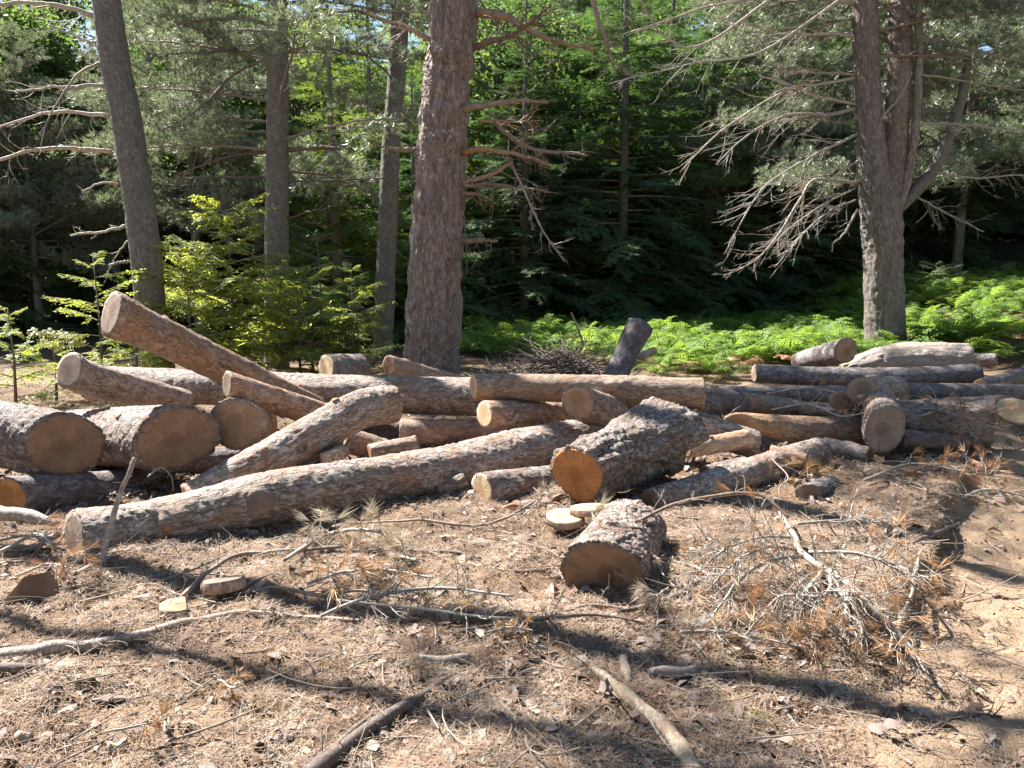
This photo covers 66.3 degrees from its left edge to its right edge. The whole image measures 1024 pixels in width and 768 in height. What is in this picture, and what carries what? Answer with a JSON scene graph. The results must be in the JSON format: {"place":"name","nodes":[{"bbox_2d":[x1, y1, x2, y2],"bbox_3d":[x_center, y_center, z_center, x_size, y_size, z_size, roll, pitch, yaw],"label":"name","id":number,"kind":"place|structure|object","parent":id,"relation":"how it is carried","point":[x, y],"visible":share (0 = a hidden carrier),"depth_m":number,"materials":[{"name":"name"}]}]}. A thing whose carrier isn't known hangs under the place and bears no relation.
{"place":"outdoors","nodes":[
{"label":"outdoors","id":0,"kind":"place"},
{"bbox_2d":[0,0,1019,145],"label":"sky","id":1,"kind":"structure","parent":0,"point":[92,32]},
{"bbox_2d":[0,103,1023,767],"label":"ground","id":2,"kind":"structure","parent":0,"point":[1006,247],"depth_m":3.73,"materials":[{"name":"soil"}]},
{"bbox_2d":[0,306,58,404],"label":"sapling","id":3,"kind":"object","parent":2,"relation":"on","point":[24,350],"visible":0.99,"depth_m":8.73,"materials":[{"name":"green plant"}]},
{"bbox_2d":[4,571,59,602],"bbox_3d":[-2.281,0.952,3.729,0.232,0.110,0.128,-3,9,-17],"label":"wood wedge","id":4,"kind":"object","parent":2,"relation":"on","point":[45,584],"visible":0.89,"depth_m":3.69,"materials":[{"name":"brown wood"}]},
{"bbox_2d":[0,105,98,337],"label":"fir tree","id":5,"kind":"object","parent":2,"relation":"on","point":[7,301],"visible":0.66,"depth_m":16.90,"materials":[{"name":"green plant"}]},
{"bbox_2d":[0,506,106,585],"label":"dead bough","id":6,"kind":"object","parent":2,"relation":"on","point":[54,545],"visible":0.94,"depth_m":3.96,"materials":[{"name":"brown wood"}]},
{"bbox_2d":[0,0,113,302],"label":"broadleaf tree","id":7,"kind":"object","parent":2,"relation":"on","point":[23,13],"visible":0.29,"depth_m":18.19,"materials":[{"name":"green plant"}]},
{"bbox_2d":[0,0,124,313],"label":"broadleaf tree","id":8,"kind":"object","parent":2,"relation":"on","point":[60,11],"visible":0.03,"depth_m":22.04,"materials":[{"name":"green plant"}]},
{"bbox_2d":[4,102,132,322],"bbox_3d":[-11.940,-4.390,21.480,4.440,6.391,4.721,-1,9,-9],"label":"fir tree","id":9,"kind":"object","parent":2,"relation":"on","point":[108,284],"visible":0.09,"depth_m":21.15,"materials":[{"name":"green plant"}]},
{"bbox_2d":[0,21,163,335],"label":"pine tree","id":10,"kind":"object","parent":2,"relation":"on","point":[27,222],"visible":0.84,"depth_m":16.28,"materials":[{"name":"green plant"}]},
{"bbox_2d":[0,469,173,511],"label":"log","id":11,"kind":"object","parent":2,"relation":"on","point":[40,492],"visible":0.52,"depth_m":5.24,"materials":[{"name":"brown wood"}]},
{"bbox_2d":[0,400,108,474],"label":"log","id":12,"kind":"object","parent":11,"relation":"on","point":[35,440],"visible":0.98,"depth_m":5.29,"materials":[{"name":"brown wood"}]},
{"bbox_2d":[0,0,175,368],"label":"pine tree","id":13,"kind":"object","parent":2,"relation":"on","point":[140,225],"visible":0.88,"depth_m":9.72,"materials":[{"name":"brown plant"}]},
{"bbox_2d":[26,250,174,367],"bbox_3d":[-5.015,-0.749,9.656,1.455,1.787,1.321,6,10,33],"label":"sapling","id":14,"kind":"object","parent":2,"relation":"on","point":[81,337],"visible":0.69,"depth_m":9.55,"materials":[{"name":"green plant"}]},
{"bbox_2d":[72,457,136,576],"bbox_3d":[-2.154,0.760,4.067,0.132,0.680,0.536,3,9,19],"label":"stick","id":15,"kind":"object","parent":2,"relation":"on","point":[104,548],"visible":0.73,"depth_m":4.12,"materials":[{"name":"brown wood"}]},
{"bbox_2d":[66,404,221,472],"bbox_3d":[-2.883,0.398,5.881,1.697,0.476,0.501,-2,6,37],"label":"log","id":16,"kind":"object","parent":2,"relation":"on","point":[171,438],"visible":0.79,"depth_m":5.49,"materials":[{"name":"brown wood"}]},
{"bbox_2d":[56,352,193,405],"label":"log","id":17,"kind":"object","parent":16,"relation":"on","point":[80,374],"visible":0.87,"depth_m":6.26,"materials":[{"name":"brown wood"}]},
{"bbox_2d":[0,0,309,317],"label":"broadleaf tree","id":18,"kind":"object","parent":2,"relation":"on","point":[64,43],"visible":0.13,"depth_m":18.71,"materials":[{"name":"green plant"}]},
{"bbox_2d":[33,0,314,322],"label":"fir tree","id":19,"kind":"object","parent":2,"relation":"on","point":[122,290],"visible":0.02,"depth_m":21.67,"materials":[{"name":"green plant"}]},
{"bbox_2d":[99,241,262,355],"bbox_3d":[-4.339,-0.947,10.402,2.526,1.890,1.824,4,10,26],"label":"sapling","id":20,"kind":"object","parent":2,"relation":"on","point":[172,303],"visible":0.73,"depth_m":10.35,"materials":[{"name":"green plant"}]},
{"bbox_2d":[51,0,345,334],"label":"pine tree","id":21,"kind":"object","parent":2,"relation":"on","point":[200,155],"visible":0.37,"depth_m":15.82,"materials":[{"name":"green plant"}]},
{"bbox_2d":[173,446,242,475],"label":"log","id":22,"kind":"object","parent":2,"relation":"on","point":[219,455],"visible":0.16,"depth_m":6.16,"materials":[{"name":"brown wood"}]},
{"bbox_2d":[210,397,277,450],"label":"log","id":23,"kind":"object","parent":22,"relation":"on","point":[244,423],"visible":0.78,"depth_m":5.66,"materials":[{"name":"brown wood"}]},
{"bbox_2d":[223,371,326,420],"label":"log","id":24,"kind":"object","parent":23,"relation":"on","point":[281,402],"visible":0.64,"depth_m":5.95,"materials":[{"name":"brown wood"}]},
{"bbox_2d":[101,291,325,402],"bbox_3d":[-2.326,-0.144,6.306,0.407,0.336,2.118,6,-17,34],"label":"log","id":25,"kind":"object","parent":2,"relation":"on","point":[125,319],"visible":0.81,"depth_m":5.86,"materials":[{"name":"brown wood"}]},
{"bbox_2d":[112,1,329,322],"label":"fir tree","id":26,"kind":"object","parent":2,"relation":"on","point":[182,237],"visible":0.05,"depth_m":21.43,"materials":[{"name":"green plant"}]},
{"bbox_2d":[68,0,429,368],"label":"pine tree","id":27,"kind":"object","parent":2,"relation":"on","point":[281,68],"visible":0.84,"depth_m":11.57,"materials":[{"name":"green plant"}]},
{"bbox_2d":[164,193,338,370],"bbox_3d":[-3.738,-1.328,10.892,2.668,2.632,2.786,-6,11,-36],"label":"sapling","id":28,"kind":"object","parent":2,"relation":"on","point":[242,281],"visible":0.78,"depth_m":10.79,"materials":[{"name":"green plant"}]},
{"bbox_2d":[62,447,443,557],"bbox_3d":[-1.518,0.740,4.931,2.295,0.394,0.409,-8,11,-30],"label":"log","id":29,"kind":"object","parent":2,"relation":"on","point":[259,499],"visible":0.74,"depth_m":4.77,"materials":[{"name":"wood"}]},
{"bbox_2d":[180,385,403,491],"bbox_3d":[-1.508,0.422,5.598,1.717,0.386,0.363,-28,24,-36],"label":"log","id":30,"kind":"object","parent":2,"relation":"on","point":[333,422],"visible":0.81,"depth_m":5.54,"materials":[{"name":"wood"}]},
{"bbox_2d":[172,0,418,307],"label":"broadleaf tree","id":31,"kind":"object","parent":2,"relation":"on","point":[296,108],"visible":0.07,"depth_m":21.73,"materials":[{"name":"green plant"}]},
{"bbox_2d":[240,282,362,373],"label":"sapling","id":32,"kind":"object","parent":2,"relation":"on","point":[296,346],"visible":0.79,"depth_m":10.65,"materials":[{"name":"green plant"}]},
{"bbox_2d":[230,261,380,372],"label":"sapling","id":33,"kind":"object","parent":2,"relation":"on","point":[325,306],"visible":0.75,"depth_m":10.75,"materials":[{"name":"green plant"}]},
{"bbox_2d":[227,0,412,352],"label":"fir tree","id":34,"kind":"object","parent":2,"relation":"on","point":[333,211],"visible":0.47,"depth_m":15.52,"materials":[{"name":"green plant"}]},
{"bbox_2d":[270,224,371,357],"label":"sapling","id":35,"kind":"object","parent":2,"relation":"on","point":[305,279],"visible":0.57,"depth_m":11.45,"materials":[{"name":"green plant"}]},
{"bbox_2d":[318,354,370,374],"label":"log","id":36,"kind":"object","parent":2,"relation":"on","point":[346,364],"visible":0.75,"depth_m":8.66,"materials":[{"name":"wood"}]},
{"bbox_2d":[301,261,398,356],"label":"sapling","id":37,"kind":"object","parent":2,"relation":"on","point":[367,325],"visible":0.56,"depth_m":12.37,"materials":[{"name":"green plant"}]},
{"bbox_2d":[282,498,435,562],"bbox_3d":[-0.849,0.838,4.380,0.930,0.455,0.846,0,9,0],"label":"dead bough","id":38,"kind":"object","parent":2,"relation":"on","point":[380,539],"visible":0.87,"depth_m":4.43,"materials":[{"name":"brown wood"}]},
{"bbox_2d":[312,0,408,362],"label":"pine tree","id":39,"kind":"object","parent":2,"relation":"on","point":[387,227],"visible":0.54,"depth_m":12.59,"materials":[{"name":"brown plant"}]},
{"bbox_2d":[290,535,433,593],"bbox_3d":[-0.706,0.901,3.860,0.706,0.365,0.488,0,9,0],"label":"dead bough","id":40,"kind":"object","parent":2,"relation":"on","point":[370,568],"visible":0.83,"depth_m":3.81,"materials":[{"name":"brown wood"}]},
{"bbox_2d":[321,299,404,370],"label":"sapling","id":41,"kind":"object","parent":2,"relation":"on","point":[358,333],"visible":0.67,"depth_m":11.27,"materials":[{"name":"green plant"}]},
{"bbox_2d":[289,0,470,317],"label":"fir tree","id":42,"kind":"object","parent":2,"relation":"on","point":[367,79],"visible":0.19,"depth_m":20.93,"materials":[{"name":"green plant"}]},
{"bbox_2d":[303,656,474,767],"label":"fallen branch","id":43,"kind":"object","parent":2,"relation":"on","point":[331,757],"visible":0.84,"depth_m":2.71,"materials":[{"name":"wood"}]},
{"bbox_2d":[314,524,481,562],"bbox_3d":[-0.610,0.867,4.332,0.989,0.197,0.212,3,9,16],"label":"fallen branch","id":44,"kind":"object","parent":2,"relation":"on","point":[456,552],"visible":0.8,"depth_m":4.30,"materials":[{"name":"wood"}]},
{"bbox_2d":[141,531,342,626],"bbox_3d":[-1.453,0.902,3.999,0.445,0.212,1.220,5,10,32],"label":"fallen branch","id":45,"kind":"object","parent":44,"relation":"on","point":[194,584],"visible":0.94,"depth_m":4.17,"materials":[{"name":"wood"}]},
{"bbox_2d":[324,64,503,344],"bbox_3d":[-2.191,-3.627,17.050,4.316,6.213,4.590,-1,9,-5],"label":"fir tree","id":46,"kind":"object","parent":2,"relation":"on","point":[412,181],"visible":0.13,"depth_m":16.97,"materials":[{"name":"green plant"}]},
{"bbox_2d":[382,355,465,376],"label":"log","id":47,"kind":"object","parent":2,"relation":"on","point":[395,366],"visible":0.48,"depth_m":8.45,"materials":[{"name":"wood"}]},
{"bbox_2d":[310,535,570,644],"bbox_3d":[-0.306,0.887,3.456,1.100,0.526,0.695,0,9,0],"label":"dead bough","id":48,"kind":"object","parent":2,"relation":"on","point":[357,600],"visible":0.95,"depth_m":3.48,"materials":[{"name":"brown wood"}]},
{"bbox_2d":[399,418,511,445],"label":"log","id":49,"kind":"object","parent":2,"relation":"on","point":[429,431],"visible":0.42,"depth_m":6.97,"materials":[{"name":"brown wood"}]},
{"bbox_2d":[81,366,489,415],"bbox_3d":[-2.204,0.061,7.483,4.050,0.378,0.417,2,9,8],"label":"log","id":50,"kind":"object","parent":49,"relation":"on","point":[448,396],"visible":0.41,"depth_m":7.23,"materials":[{"name":"brown wood"}]},
{"bbox_2d":[359,24,551,307],"bbox_3d":[-2.122,-7.223,22.828,6.920,11.440,6.960,-6,10,-33],"label":"fir tree","id":51,"kind":"object","parent":2,"relation":"on","point":[470,165],"visible":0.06,"depth_m":22.84,"materials":[{"name":"green plant"}]},
{"bbox_2d":[350,0,637,374],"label":"pine tree","id":52,"kind":"object","parent":2,"relation":"on","point":[434,305],"visible":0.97,"depth_m":9.09,"materials":[{"name":"brown plant"}]},
{"bbox_2d":[364,0,639,301],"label":"broadleaf tree","id":53,"kind":"object","parent":2,"relation":"on","point":[483,30],"visible":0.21,"depth_m":21.45,"materials":[{"name":"green plant"}]},
{"bbox_2d":[0,374,1021,767],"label":"bark flakes","id":54,"kind":"object","parent":2,"relation":"on","point":[516,692],"visible":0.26,"depth_m":3.11,"materials":[{"name":"wood"}]},
{"bbox_2d":[0,361,1023,767],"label":"twig litter","id":55,"kind":"object","parent":2,"relation":"on","point":[512,709],"visible":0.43,"depth_m":3.12,"materials":[{"name":"brown wood"}]},
{"bbox_2d":[0,373,1023,767],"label":"wood chips","id":56,"kind":"object","parent":2,"relation":"on","point":[432,723],"visible":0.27,"depth_m":3.22,"materials":[{"name":"wood"}]},
{"bbox_2d":[0,404,1023,589],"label":"bark debris","id":57,"kind":"object","parent":2,"relation":"on","point":[470,491],"visible":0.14,"depth_m":5.57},
{"bbox_2d":[0,384,1023,767],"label":"soil crumbs","id":58,"kind":"object","parent":2,"relation":"on","point":[144,690],"visible":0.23,"depth_m":3.23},
{"bbox_2d":[0,367,1023,767],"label":"fallen needles","id":59,"kind":"object","parent":2,"relation":"on","point":[584,697],"depth_m":3.11,"materials":[{"name":"plant"}]},
{"bbox_2d":[470,465,556,502],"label":"log","id":60,"kind":"object","parent":2,"relation":"on","point":[505,484],"visible":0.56,"depth_m":5.41,"materials":[{"name":"wood"}]},
{"bbox_2d":[7,373,1023,767],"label":"bark pieces","id":61,"kind":"object","parent":2,"relation":"on","point":[605,687],"visible":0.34,"depth_m":3.14,"materials":[{"name":"wood"}]},
{"bbox_2d":[434,417,603,482],"bbox_3d":[0.052,0.530,6.035,1.642,0.373,0.376,-9,12,-38],"label":"log","id":62,"kind":"object","parent":2,"relation":"on","point":[531,446],"visible":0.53,"depth_m":5.83,"materials":[{"name":"wood"}]},
{"bbox_2d":[562,385,631,425],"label":"log","id":63,"kind":"object","parent":62,"relation":"on","point":[584,403],"visible":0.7,"depth_m":6.01,"materials":[{"name":"brown wood"}]},
{"bbox_2d":[477,400,571,428],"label":"log","id":64,"kind":"object","parent":2,"relation":"on","point":[512,414],"visible":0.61,"depth_m":6.46,"materials":[{"name":"brown wood"}]},
{"bbox_2d":[461,0,654,326],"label":"fir tree","id":65,"kind":"object","parent":2,"relation":"on","point":[526,292],"visible":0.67,"depth_m":19.10,"materials":[{"name":"green plant"}]},
{"bbox_2d":[459,319,665,376],"bbox_3d":[0.580,-0.165,10.311,3.290,1.395,2.315,0,9,0],"label":"brush heap","id":66,"kind":"object","parent":2,"relation":"on","point":[561,359],"visible":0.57,"depth_m":10.24,"materials":[{"name":"brown plant"}]},
{"bbox_2d":[467,0,694,310],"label":"fir tree","id":67,"kind":"object","parent":2,"relation":"on","point":[580,4],"visible":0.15,"depth_m":22.45,"materials":[{"name":"green plant"}]},
{"bbox_2d":[560,499,666,588],"bbox_3d":[0.552,0.889,4.113,0.424,0.401,0.838,3,8,19],"label":"log","id":68,"kind":"object","parent":2,"relation":"on","point":[592,554],"visible":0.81,"depth_m":3.82,"materials":[{"name":"brown wood"}]},
{"bbox_2d":[604,318,652,374],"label":"log","id":69,"kind":"object","parent":2,"relation":"on","point":[636,333],"visible":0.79,"depth_m":9.06,"materials":[{"name":"grey wood"}]},
{"bbox_2d":[549,397,709,503],"bbox_3d":[0.820,0.515,5.459,0.616,0.600,1.149,8,17,42],"label":"log","id":70,"kind":"object","parent":2,"relation":"on","point":[650,439],"visible":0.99,"depth_m":5.31,"materials":[{"name":"brown wood"}]},
{"bbox_2d":[485,0,777,326],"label":"fir tree","id":71,"kind":"object","parent":2,"relation":"on","point":[621,204],"visible":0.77,"depth_m":19.70,"materials":[{"name":"green plant"}]},
{"bbox_2d":[583,659,702,767],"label":"stick","id":72,"kind":"object","parent":2,"relation":"on","point":[680,745],"visible":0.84,"depth_m":2.73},
{"bbox_2d":[579,0,776,308],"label":"fir tree","id":73,"kind":"object","parent":2,"relation":"on","point":[673,11],"visible":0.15,"depth_m":24.55,"materials":[{"name":"green plant"}]},
{"bbox_2d":[590,0,843,318],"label":"fir tree","id":74,"kind":"object","parent":2,"relation":"on","point":[737,300],"visible":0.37,"depth_m":21.12,"materials":[{"name":"green plant"}]},
{"bbox_2d":[688,408,761,456],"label":"log","id":75,"kind":"object","parent":2,"relation":"on","point":[715,424],"visible":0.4,"depth_m":6.36,"materials":[{"name":"wood"}]},
{"bbox_2d":[470,373,705,409],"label":"log","id":76,"kind":"object","parent":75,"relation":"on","point":[631,391],"visible":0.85,"depth_m":6.49,"materials":[{"name":"brown wood"}]},
{"bbox_2d":[685,429,754,457],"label":"log","id":77,"kind":"object","parent":75,"relation":"on","point":[731,441],"visible":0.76,"depth_m":6.13,"materials":[{"name":"wood"}]},
{"bbox_2d":[639,437,832,508],"bbox_3d":[1.728,0.688,5.838,2.058,0.291,0.272,-8,12,-37],"label":"log","id":78,"kind":"object","parent":2,"relation":"on","point":[757,469],"visible":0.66,"depth_m":5.63,"materials":[{"name":"wood"}]},
{"bbox_2d":[629,0,843,189],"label":"broadleaf tree","id":79,"kind":"object","parent":2,"relation":"on","point":[656,40],"visible":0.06,"depth_m":27.90,"materials":[{"name":"green plant"}]},
{"bbox_2d":[459,261,1023,375],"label":"ferns","id":80,"kind":"object","parent":2,"relation":"on","point":[683,338],"visible":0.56,"depth_m":14.66,"materials":[{"name":"plant"}]},
{"bbox_2d":[680,581,844,666],"bbox_3d":[1.011,1.005,3.209,0.573,0.438,0.552,-8,12,-42],"label":"dead bough","id":81,"kind":"object","parent":2,"relation":"on","point":[793,633],"visible":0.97,"depth_m":3.19,"materials":[{"name":"brown wood"}]},
{"bbox_2d":[628,0,921,300],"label":"pine tree","id":82,"kind":"object","parent":2,"relation":"on","point":[789,148],"visible":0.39,"depth_m":20.25,"materials":[{"name":"green plant"}]},
{"bbox_2d":[693,4,862,271],"bbox_3d":[9.191,-8.440,25.417,7.481,11.135,8.244,-6,11,-36],"label":"fir tree","id":83,"kind":"object","parent":2,"relation":"on","point":[822,231],"visible":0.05,"depth_m":24.81,"materials":[{"name":"green plant"}]},
{"bbox_2d":[718,385,845,401],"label":"log","id":84,"kind":"object","parent":2,"relation":"on","point":[764,390],"visible":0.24,"depth_m":8.47,"materials":[{"name":"brown wood"}]},
{"bbox_2d":[743,392,831,415],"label":"log","id":85,"kind":"object","parent":2,"relation":"on","point":[762,404],"visible":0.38,"depth_m":7.38,"materials":[{"name":"wood"}]},
{"bbox_2d":[693,386,753,418],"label":"log","id":86,"kind":"object","parent":85,"relation":"on","point":[724,401],"visible":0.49,"depth_m":7.14,"materials":[{"name":"brown wood"}]},
{"bbox_2d":[724,412,866,445],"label":"log","id":87,"kind":"object","parent":2,"relation":"on","point":[792,428],"visible":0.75,"depth_m":6.75,"materials":[{"name":"brown wood"}]},
{"bbox_2d":[860,372,905,453],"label":"log","id":88,"kind":"object","parent":87,"relation":"on","point":[883,427],"visible":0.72,"depth_m":6.33,"materials":[{"name":"brown wood"}]},
{"bbox_2d":[845,375,907,403],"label":"log","id":89,"kind":"object","parent":88,"relation":"on","point":[863,386],"visible":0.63,"depth_m":6.85,"materials":[{"name":"grey wood"}]},
{"bbox_2d":[698,14,912,310],"bbox_3d":[8.319,-6.483,22.163,6.783,9.764,7.212,3,9,18],"label":"fir tree","id":90,"kind":"object","parent":2,"relation":"on","point":[800,283],"visible":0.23,"depth_m":21.64,"materials":[{"name":"green plant"}]},
{"bbox_2d":[608,0,1023,342],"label":"pine tree","id":91,"kind":"object","parent":2,"relation":"on","point":[888,158],"visible":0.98,"depth_m":13.38,"materials":[{"name":"green plant"}]},
{"bbox_2d":[662,480,976,684],"bbox_3d":[1.463,0.757,3.844,1.727,0.832,1.788,0,9,0],"label":"dead bough","id":92,"kind":"object","parent":2,"relation":"on","point":[859,596],"visible":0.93,"depth_m":3.49,"materials":[{"name":"brown wood"}]},
{"bbox_2d":[791,337,856,366],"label":"log","id":93,"kind":"object","parent":2,"relation":"on","point":[838,352],"visible":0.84,"depth_m":10.10,"materials":[{"name":"brown wood"}]},
{"bbox_2d":[751,364,983,385],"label":"log","id":94,"kind":"object","parent":2,"relation":"on","point":[805,376],"visible":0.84,"depth_m":9.69,"materials":[{"name":"grey wood"}]},
{"bbox_2d":[839,342,974,367],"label":"log","id":95,"kind":"object","parent":94,"relation":"on","point":[911,354],"visible":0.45,"depth_m":10.36,"materials":[{"name":"brown wood"}]},
{"bbox_2d":[795,0,979,272],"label":"fir tree","id":96,"kind":"object","parent":2,"relation":"on","point":[923,252],"visible":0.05,"depth_m":24.51,"materials":[{"name":"green plant"}]},
{"bbox_2d":[854,547,957,669],"bbox_3d":[1.734,1.005,3.510,0.434,0.378,1.355,6,11,34],"label":"dead bough","id":97,"kind":"object","parent":2,"relation":"on","point":[891,642],"visible":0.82,"depth_m":3.54,"materials":[{"name":"brown wood"}]},
{"bbox_2d":[811,7,1023,273],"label":"fir tree","id":98,"kind":"object","parent":2,"relation":"on","point":[914,225],"visible":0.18,"depth_m":23.39,"materials":[{"name":"green plant"}]},
{"bbox_2d":[826,0,1023,274],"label":"pine tree","id":99,"kind":"object","parent":2,"relation":"on","point":[972,99],"visible":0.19,"depth_m":21.60,"materials":[{"name":"green plant"}]},
{"bbox_2d":[897,429,970,449],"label":"log","id":100,"kind":"object","parent":2,"relation":"on","point":[912,439],"visible":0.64,"depth_m":6.51,"materials":[{"name":"brown wood"}]},
{"bbox_2d":[859,14,1023,243],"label":"fir tree","id":101,"kind":"object","parent":2,"relation":"on","point":[1006,204],"visible":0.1,"depth_m":26.26,"materials":[{"name":"green plant"}]},
{"bbox_2d":[864,443,1022,489],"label":"dead bough","id":102,"kind":"object","parent":2,"relation":"on","point":[973,473],"visible":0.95,"depth_m":5.73,"materials":[{"name":"brown wood"}]},
{"bbox_2d":[897,396,996,447],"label":"log","id":103,"kind":"object","parent":2,"relation":"on","point":[912,412],"visible":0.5,"depth_m":6.73,"materials":[{"name":"brown wood"}]},
{"bbox_2d":[904,387,1018,450],"bbox_3d":[3.745,0.262,6.596,0.674,0.470,0.896,-5,10,-30],"label":"dead bough","id":104,"kind":"object","parent":103,"relation":"on","point":[960,404],"visible":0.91,"depth_m":6.49,"materials":[{"name":"brown wood"}]},
{"bbox_2d":[898,383,1023,399],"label":"log","id":105,"kind":"object","parent":2,"relation":"on","point":[939,390],"visible":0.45,"depth_m":8.46,"materials":[{"name":"brown wood"}]},
{"bbox_2d":[925,15,1023,187],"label":"pine tree","id":106,"kind":"object","parent":2,"relation":"on","point":[1014,125],"visible":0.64,"depth_m":19.24,"materials":[{"name":"green plant"}]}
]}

